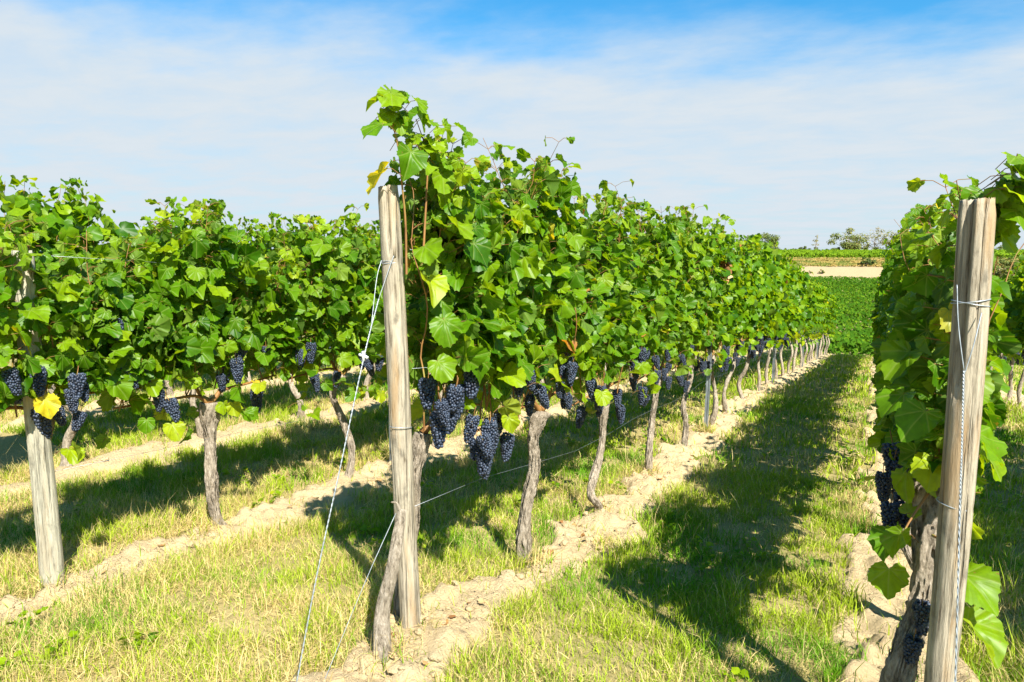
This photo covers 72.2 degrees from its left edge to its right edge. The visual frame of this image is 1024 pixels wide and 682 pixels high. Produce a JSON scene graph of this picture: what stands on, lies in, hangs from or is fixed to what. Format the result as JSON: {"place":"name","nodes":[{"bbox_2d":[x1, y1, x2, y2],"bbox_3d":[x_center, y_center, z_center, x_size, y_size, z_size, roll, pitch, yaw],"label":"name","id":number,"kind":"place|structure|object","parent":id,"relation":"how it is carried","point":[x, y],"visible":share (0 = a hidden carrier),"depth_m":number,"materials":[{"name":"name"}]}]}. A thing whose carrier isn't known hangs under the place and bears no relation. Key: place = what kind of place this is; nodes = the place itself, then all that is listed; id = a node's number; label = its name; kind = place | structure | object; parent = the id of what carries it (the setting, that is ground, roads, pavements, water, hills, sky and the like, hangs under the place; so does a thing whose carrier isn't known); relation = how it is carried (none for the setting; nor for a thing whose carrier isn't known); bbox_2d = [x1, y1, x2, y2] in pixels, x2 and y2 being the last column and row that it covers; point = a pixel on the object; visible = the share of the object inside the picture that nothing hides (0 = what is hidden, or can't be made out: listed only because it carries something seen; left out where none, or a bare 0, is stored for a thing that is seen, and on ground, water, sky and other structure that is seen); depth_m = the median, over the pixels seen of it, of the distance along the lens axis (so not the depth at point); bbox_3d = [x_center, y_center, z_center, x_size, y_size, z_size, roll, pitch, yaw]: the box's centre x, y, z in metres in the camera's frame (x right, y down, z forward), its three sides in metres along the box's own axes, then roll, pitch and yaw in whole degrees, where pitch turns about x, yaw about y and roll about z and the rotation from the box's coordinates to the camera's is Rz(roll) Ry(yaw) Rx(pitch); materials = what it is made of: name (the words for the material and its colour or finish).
{"place":"outdoors","nodes":[
{"label":"outdoors","id":0,"kind":"place"},
{"bbox_2d":[0,257,1023,681],"bbox_3d":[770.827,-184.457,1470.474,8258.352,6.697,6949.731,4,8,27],"label":"ground","id":1,"kind":"structure","parent":0,"point":[14,449],"depth_m":4.63,"materials":[{"name":"green plant"}]},
{"bbox_2d":[0,363,384,432],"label":"soil strip","id":2,"kind":"object","parent":1,"relation":"on","point":[19,419],"visible":0.01,"depth_m":9.01,"materials":[{"name":"beige soil"}]},
{"bbox_2d":[28,194,114,410],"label":"grapevine","id":3,"kind":"object","parent":2,"relation":"on","point":[37,250],"depth_m":7.81,"materials":[{"name":"plant"}]},
{"bbox_2d":[107,216,208,395],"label":"grapevine","id":4,"kind":"object","parent":2,"relation":"on","point":[170,392],"depth_m":8.80,"materials":[{"name":"plant"}]},
{"bbox_2d":[202,216,271,381],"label":"grapevine","id":5,"kind":"object","parent":2,"relation":"on","point":[249,234],"visible":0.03,"depth_m":10.00,"materials":[{"name":"plant"}]},
{"bbox_2d":[0,347,720,507],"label":"soil strip","id":6,"kind":"object","parent":1,"relation":"on","point":[112,464],"visible":0.07,"depth_m":6.64,"materials":[{"name":"beige soil"}]},
{"bbox_2d":[0,175,150,465],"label":"grapevine","id":7,"kind":"object","parent":6,"relation":"on","point":[65,220],"visible":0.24,"depth_m":5.73,"materials":[{"name":"plant"}]},
{"bbox_2d":[128,196,272,437],"bbox_3d":[-3.078,-0.151,6.923,0.699,2.504,1.646,4,8,27],"label":"grapevine","id":8,"kind":"object","parent":6,"relation":"on","point":[184,221],"visible":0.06,"depth_m":6.75,"materials":[{"name":"plant"}]},
{"bbox_2d":[250,212,340,418],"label":"grapevine","id":9,"kind":"object","parent":6,"relation":"on","point":[273,233],"visible":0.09,"depth_m":7.80,"materials":[{"name":"plant"}]},
{"bbox_2d":[327,220,379,399],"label":"grapevine","id":10,"kind":"object","parent":6,"relation":"on","point":[368,378],"visible":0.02,"depth_m":9.25,"materials":[{"name":"plant"}]},
{"bbox_2d":[0,349,777,629],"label":"soil strip","id":11,"kind":"object","parent":1,"relation":"on","point":[127,552],"visible":0.18,"depth_m":4.99,"materials":[{"name":"beige soil"}]},
{"bbox_2d":[11,250,64,589],"bbox_3d":[-2.506,0.511,3.723,0.122,1.972,0.117,4,8,27],"label":"wooden post","id":12,"kind":"object","parent":11,"relation":"on","point":[46,511],"visible":0.55,"depth_m":3.71,"materials":[{"name":"grey wood"}]},
{"bbox_2d":[42,255,318,269],"bbox_3d":[0.659,-0.785,9.646,0.042,0.867,13.650,4,8,27],"label":"trellis wire","id":13,"kind":"object","parent":12,"relation":"attached to","point":[155,262],"visible":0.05,"depth_m":4.06,"materials":[{"name":"metal"}]},
{"bbox_2d":[0,213,203,464],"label":"grapevine","id":14,"kind":"object","parent":11,"relation":"on","point":[69,311],"visible":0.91,"depth_m":3.70,"materials":[{"name":"green plant"}]},
{"bbox_2d":[58,199,304,527],"bbox_3d":[-2.052,0.243,4.618,0.672,2.348,1.670,4,8,27],"label":"grapevine","id":15,"kind":"object","parent":11,"relation":"on","point":[222,289],"visible":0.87,"depth_m":4.51,"materials":[{"name":"green plant"}]},
{"bbox_2d":[244,203,409,477],"bbox_3d":[-1.390,0.079,5.819,0.650,2.449,1.743,4,8,27],"label":"grapevine","id":16,"kind":"object","parent":11,"relation":"on","point":[345,276],"visible":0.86,"depth_m":5.58,"materials":[{"name":"green plant"}]},
{"bbox_2d":[389,424,390,461],"bbox_3d":[-1.106,0.228,6.434,0.064,2.100,0.074,4,8,27],"label":"steel stake","id":17,"kind":"object","parent":11,"relation":"on","point":[389,446],"depth_m":6.51,"materials":[{"name":"grey metal"}]},
{"bbox_2d":[57,393,418,470],"bbox_3d":[0.659,0.366,9.794,0.002,0.868,13.650,4,8,27],"label":"trellis wire","id":18,"kind":"object","parent":17,"relation":"attached to","point":[207,439],"visible":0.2,"depth_m":4.62,"materials":[{"name":"metal"}]},
{"bbox_2d":[368,219,441,447],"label":"grapevine","id":19,"kind":"object","parent":11,"relation":"on","point":[440,393],"depth_m":6.52,"materials":[{"name":"green plant"}]},
{"bbox_2d":[101,404,753,664],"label":"fallen leaves","id":20,"kind":"object","parent":1,"relation":"on","point":[481,600],"visible":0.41,"depth_m":3.92,"materials":[{"name":"plant"}]},
{"bbox_2d":[0,403,1023,681],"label":"weeds","id":21,"kind":"object","parent":1,"relation":"on","point":[736,671],"visible":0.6,"depth_m":5.04,"materials":[{"name":"green plant"}]},
{"bbox_2d":[290,354,835,681],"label":"soil strip","id":22,"kind":"object","parent":1,"relation":"on","point":[444,592],"visible":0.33,"depth_m":4.23,"materials":[{"name":"beige soil"}]},
{"bbox_2d":[373,501,405,662],"bbox_3d":[-0.531,1.088,3.024,0.110,0.789,0.202,2,8,15],"label":"dead vine stub","id":23,"kind":"object","parent":22,"relation":"on","point":[381,628],"visible":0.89,"depth_m":2.99,"materials":[{"name":"beige wood"}]},
{"bbox_2d":[378,184,421,628],"bbox_3d":[-0.495,0.435,3.159,0.165,2.228,0.108,-2,8,-16],"label":"wooden post","id":24,"kind":"object","parent":22,"relation":"on","point":[396,342],"visible":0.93,"depth_m":3.10,"materials":[{"name":"brown wood"}]},
{"bbox_2d":[296,255,393,681],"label":"anchor wire","id":25,"kind":"object","parent":24,"relation":"attached to","point":[363,355],"visible":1,"depth_m":2.82,"materials":[{"name":"grey metal"}]},
{"bbox_2d":[325,513,395,678],"bbox_3d":[-0.641,1.087,2.917,0.006,0.645,0.441,6,9,39],"label":"guy wire","id":26,"kind":"object","parent":24,"relation":"attached to","point":[359,595],"visible":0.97,"depth_m":2.92,"materials":[{"name":"grey metal"}]},
{"bbox_2d":[360,84,532,615],"bbox_3d":[-0.343,0.176,3.391,0.648,2.560,1.194,4,8,27],"label":"grapevine","id":27,"kind":"object","parent":22,"relation":"on","point":[460,333],"visible":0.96,"depth_m":3.23,"materials":[{"name":"green plant"}]},
{"bbox_2d":[0,379,923,681],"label":"soil clods","id":28,"kind":"object","parent":22,"relation":"on","point":[394,667],"visible":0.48,"depth_m":3.92,"materials":[{"name":"beige soil"}]},
{"bbox_2d":[447,135,611,567],"bbox_3d":[0.080,0.152,4.242,0.723,2.666,1.617,4,8,27],"label":"grapevine","id":29,"kind":"object","parent":22,"relation":"on","point":[550,300],"visible":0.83,"depth_m":4.04,"materials":[{"name":"green plant"}]},
{"bbox_2d":[545,179,667,511],"bbox_3d":[0.690,0.132,5.382,0.669,2.699,1.642,4,8,27],"label":"grapevine","id":30,"kind":"object","parent":22,"relation":"on","point":[631,330],"visible":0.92,"depth_m":5.19,"materials":[{"name":"green plant"}]},
{"bbox_2d":[623,199,697,471],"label":"grapevine","id":31,"kind":"object","parent":22,"relation":"on","point":[661,259],"visible":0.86,"depth_m":6.39,"materials":[{"name":"green plant"}]},
{"bbox_2d":[646,203,727,445],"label":"grapevine","id":32,"kind":"object","parent":22,"relation":"on","point":[707,290],"visible":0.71,"depth_m":7.63,"materials":[{"name":"green plant"}]},
{"bbox_2d":[704,266,713,427],"bbox_3d":[2.444,0.122,8.658,0.064,2.220,0.254,4,8,27],"label":"steel stake","id":33,"kind":"object","parent":22,"relation":"on","point":[707,395],"visible":0.22,"depth_m":8.67,"materials":[{"name":"grey metal"}]},
{"bbox_2d":[416,342,819,505],"bbox_3d":[6.311,0.361,16.201,0.002,2.538,29.250,4,8,27],"label":"trellis wire","id":34,"kind":"object","parent":33,"relation":"attached to","point":[556,456],"visible":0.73,"depth_m":4.23,"materials":[{"name":"metal"}]},
{"bbox_2d":[697,213,746,424],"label":"grapevine","id":35,"kind":"object","parent":22,"relation":"on","point":[725,336],"visible":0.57,"depth_m":8.73,"materials":[{"name":"green plant"}]},
{"bbox_2d":[719,257,732,283],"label":"withered shoot","id":36,"kind":"object","parent":35,"relation":"hanging from","point":[727,264],"visible":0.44,"depth_m":8.43,"materials":[{"name":"plant"}]},
{"bbox_2d":[714,234,759,412],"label":"grapevine","id":37,"kind":"object","parent":22,"relation":"on","point":[741,345],"visible":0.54,"depth_m":10.05,"materials":[{"name":"green plant"}]},
{"bbox_2d":[730,232,774,398],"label":"grapevine","id":38,"kind":"object","parent":22,"relation":"on","point":[763,286],"visible":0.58,"depth_m":11.06,"materials":[{"name":"green plant"}]},
{"bbox_2d":[742,240,783,390],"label":"grapevine","id":39,"kind":"object","parent":22,"relation":"on","point":[772,266],"visible":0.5,"depth_m":12.30,"materials":[{"name":"green plant"}]},
{"bbox_2d":[771,347,775,382],"bbox_3d":[5.323,-0.136,14.184,0.064,2.250,0.134,4,8,27],"label":"steel stake","id":40,"kind":"object","parent":22,"relation":"on","point":[773,364],"visible":0.16,"depth_m":14.22,"materials":[{"name":"grey metal"}]},
{"bbox_2d":[756,248,791,383],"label":"grapevine","id":41,"kind":"object","parent":22,"relation":"on","point":[783,310],"visible":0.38,"depth_m":13.49,"materials":[{"name":"green plant"}]},
{"bbox_2d":[767,254,798,379],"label":"grapevine","id":42,"kind":"object","parent":22,"relation":"on","point":[792,279],"visible":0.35,"depth_m":14.65,"materials":[{"name":"green plant"}]},
{"bbox_2d":[779,260,804,375],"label":"grapevine","id":43,"kind":"object","parent":22,"relation":"on","point":[799,304],"visible":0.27,"depth_m":15.93,"materials":[{"name":"green plant"}]},
{"bbox_2d":[779,265,807,372],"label":"grapevine","id":44,"kind":"object","parent":22,"relation":"on","point":[801,323],"visible":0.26,"depth_m":17.11,"materials":[{"name":"green plant"}]},
{"bbox_2d":[782,265,812,370],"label":"grapevine","id":45,"kind":"object","parent":22,"relation":"on","point":[808,299],"visible":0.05,"depth_m":18.16,"materials":[{"name":"plant"}]},
{"bbox_2d":[802,330,804,366],"bbox_3d":[8.238,-0.262,19.799,0.064,2.300,0.134,4,8,27],"label":"steel stake","id":46,"kind":"object","parent":22,"relation":"on","point":[803,350],"visible":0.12,"depth_m":19.83,"materials":[{"name":"grey metal"}]},
{"bbox_2d":[793,271,816,367],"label":"grapevine","id":47,"kind":"object","parent":22,"relation":"on","point":[810,316],"visible":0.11,"depth_m":19.41,"materials":[{"name":"plant"}]},
{"bbox_2d":[802,279,819,365],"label":"grapevine","id":48,"kind":"object","parent":22,"relation":"on","point":[816,311],"visible":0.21,"depth_m":20.55,"materials":[{"name":"plant"}]},
{"bbox_2d":[806,281,822,363],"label":"grapevine","id":49,"kind":"object","parent":22,"relation":"on","point":[817,291],"visible":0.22,"depth_m":21.71,"materials":[{"name":"plant"}]},
{"bbox_2d":[809,282,824,360],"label":"grapevine","id":50,"kind":"object","parent":22,"relation":"on","point":[821,316],"visible":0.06,"depth_m":22.86,"materials":[{"name":"plant"}]},
{"bbox_2d":[811,284,826,359],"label":"grapevine","id":51,"kind":"object","parent":22,"relation":"on","point":[823,298],"visible":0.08,"depth_m":23.90,"materials":[{"name":"plant"}]},
{"bbox_2d":[814,286,830,357],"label":"grapevine","id":52,"kind":"object","parent":22,"relation":"on","point":[827,318],"visible":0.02,"depth_m":25.09,"materials":[{"name":"plant"}]},
{"bbox_2d":[818,286,832,356],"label":"grapevine","id":53,"kind":"object","parent":22,"relation":"on","point":[829,313],"visible":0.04,"depth_m":26.20,"materials":[{"name":"plant"}]},
{"bbox_2d":[820,289,836,355],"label":"grapevine","id":54,"kind":"object","parent":22,"relation":"on","point":[834,306],"visible":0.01,"depth_m":27.51,"materials":[{"name":"plant"}]},
{"bbox_2d":[823,296,838,354],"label":"grapevine","id":55,"kind":"object","parent":22,"relation":"on","point":[835,318],"visible":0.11,"depth_m":28.69,"materials":[{"name":"plant"}]},
{"bbox_2d":[825,293,837,353],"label":"grapevine","id":56,"kind":"object","parent":22,"relation":"on","point":[834,314],"visible":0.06,"depth_m":29.89,"materials":[{"name":"plant"}]},
{"bbox_2d":[760,232,780,249],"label":"broadleaf tree","id":57,"kind":"object","parent":1,"relation":"on","point":[774,240],"visible":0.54,"depth_m":210.51,"materials":[{"name":"green plant"}]},
{"bbox_2d":[826,228,870,249],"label":"broadleaf tree","id":58,"kind":"object","parent":1,"relation":"on","point":[857,244],"visible":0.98,"depth_m":199.86,"materials":[{"name":"green plant"}]},
{"bbox_2d":[722,275,1023,365],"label":"valley vineyard","id":59,"kind":"object","parent":1,"relation":"on","point":[857,307],"visible":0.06,"depth_m":70.07,"materials":[{"name":"green plant"}]},
{"bbox_2d":[863,227,888,249],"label":"sparse tree","id":60,"kind":"object","parent":1,"relation":"on","point":[878,238],"visible":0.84,"depth_m":201.08,"materials":[{"name":"green plant"}]},
{"bbox_2d":[882,229,897,248],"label":"sparse tree","id":61,"kind":"object","parent":1,"relation":"on","point":[888,242],"visible":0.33,"depth_m":198.47,"materials":[{"name":"green plant"}]},
{"bbox_2d":[774,249,1023,257],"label":"vineyard","id":62,"kind":"object","parent":1,"relation":"on","point":[837,253],"visible":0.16,"depth_m":156.44,"materials":[{"name":"green plant"}]},
{"bbox_2d":[782,257,1018,267],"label":"dry grass verge","id":63,"kind":"structure","parent":1,"relation":"on","point":[831,261],"depth_m":144.57,"materials":[{"name":"yellow plant"}]},
{"bbox_2d":[860,257,876,264],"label":"shrub","id":64,"kind":"object","parent":63,"relation":"on","point":[867,261],"visible":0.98,"depth_m":138.62,"materials":[{"name":"green plant"}]},
{"bbox_2d":[832,357,978,681],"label":"soil strip","id":65,"kind":"object","parent":1,"relation":"on","point":[857,555],"visible":0.07,"depth_m":3.90,"materials":[{"name":"beige soil"}]},
{"bbox_2d":[870,263,885,317],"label":"grapevine","id":66,"kind":"object","parent":65,"relation":"on","point":[882,265],"depth_m":12.96,"materials":[{"name":"plant"}]},
{"bbox_2d":[873,251,887,339],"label":"grapevine","id":67,"kind":"object","parent":65,"relation":"on","point":[876,330],"depth_m":11.57,"materials":[{"name":"plant"}]},
{"bbox_2d":[870,250,893,354],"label":"grapevine","id":68,"kind":"object","parent":65,"relation":"on","point":[874,325],"depth_m":8.96,"materials":[{"name":"plant"}]},
{"bbox_2d":[871,258,894,367],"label":"grapevine","id":69,"kind":"object","parent":65,"relation":"on","point":[886,282],"visible":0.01,"depth_m":6.75,"materials":[{"name":"plant"}]},
{"bbox_2d":[878,234,899,329],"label":"grapevine","id":70,"kind":"object","parent":65,"relation":"on","point":[888,256],"visible":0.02,"depth_m":7.97,"materials":[{"name":"plant"}]},
{"bbox_2d":[871,222,909,501],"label":"grapevine","id":71,"kind":"object","parent":65,"relation":"on","point":[896,238],"visible":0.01,"depth_m":5.63,"materials":[{"name":"green plant"}]},
{"bbox_2d":[872,210,957,548],"bbox_3d":[2.713,0.353,4.678,0.562,2.454,1.536,4,8,27],"label":"grapevine","id":72,"kind":"object","parent":65,"relation":"on","point":[882,334],"visible":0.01,"depth_m":4.69,"materials":[{"name":"green plant"}]},
{"bbox_2d":[864,199,1021,570],"bbox_3d":[2.109,0.459,3.558,0.583,2.356,1.526,4,8,27],"label":"grapevine","id":73,"kind":"object","parent":65,"relation":"on","point":[1008,343],"visible":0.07,"depth_m":3.26,"materials":[{"name":"green plant"}]},
{"bbox_2d":[866,151,1023,681],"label":"grapevine","id":74,"kind":"object","parent":65,"relation":"on","point":[914,358],"visible":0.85,"depth_m":2.44,"materials":[{"name":"green plant"}]},
{"bbox_2d":[924,197,995,681],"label":"wooden post","id":75,"kind":"object","parent":65,"relation":"on","point":[975,235],"visible":0.96,"depth_m":2.14,"materials":[{"name":"brown wood"}]},
{"bbox_2d":[954,285,981,681],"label":"anchor wire","id":76,"kind":"object","parent":75,"relation":"attached to","point":[959,539],"visible":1,"depth_m":2.04,"materials":[{"name":"silver metal"}]},
{"bbox_2d":[1000,390,1023,414],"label":"soil strip","id":77,"kind":"object","parent":1,"relation":"on","point":[1004,394],"visible":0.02,"depth_m":13.08,"materials":[{"name":"beige soil"}]},
{"bbox_2d":[998,278,1010,390],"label":"grapevine","id":78,"kind":"object","parent":77,"relation":"on","point":[1002,356],"visible":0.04,"depth_m":14.34,"materials":[{"name":"plant"}]},
{"bbox_2d":[999,265,1023,397],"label":"grapevine","id":79,"kind":"object","parent":77,"relation":"on","point":[1010,374],"visible":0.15,"depth_m":13.19,"materials":[{"name":"plant"}]},
{"bbox_2d":[1004,255,1023,404],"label":"grapevine","id":80,"kind":"object","parent":77,"relation":"on","point":[1014,326],"visible":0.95,"depth_m":11.98,"materials":[{"name":"plant"}]},
{"bbox_2d":[1017,291,1023,343],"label":"grapevine","id":81,"kind":"object","parent":77,"relation":"on","point":[1020,317],"visible":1,"depth_m":11.40,"materials":[{"name":"plant"}]},
{"bbox_2d":[0,0,1023,250],"label":"sky","id":82,"kind":"structure","parent":0,"point":[796,121],"materials":[{"name":"blue"}]},
{"bbox_2d":[790,265,1014,281],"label":"sand bank","id":83,"kind":"structure","parent":0,"point":[862,271],"depth_m":138.29,"materials":[{"name":"beige sand"}]},
{"bbox_2d":[992,256,1018,278],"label":"bush","id":84,"kind":"object","parent":83,"relation":"on","point":[1002,272],"visible":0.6,"depth_m":123.60,"materials":[{"name":"green plant"}]},
{"bbox_2d":[1007,253,1023,273],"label":"bush","id":85,"kind":"object","parent":83,"relation":"on","point":[1009,258],"visible":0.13,"depth_m":124.08,"materials":[{"name":"green plant"}]}
]}

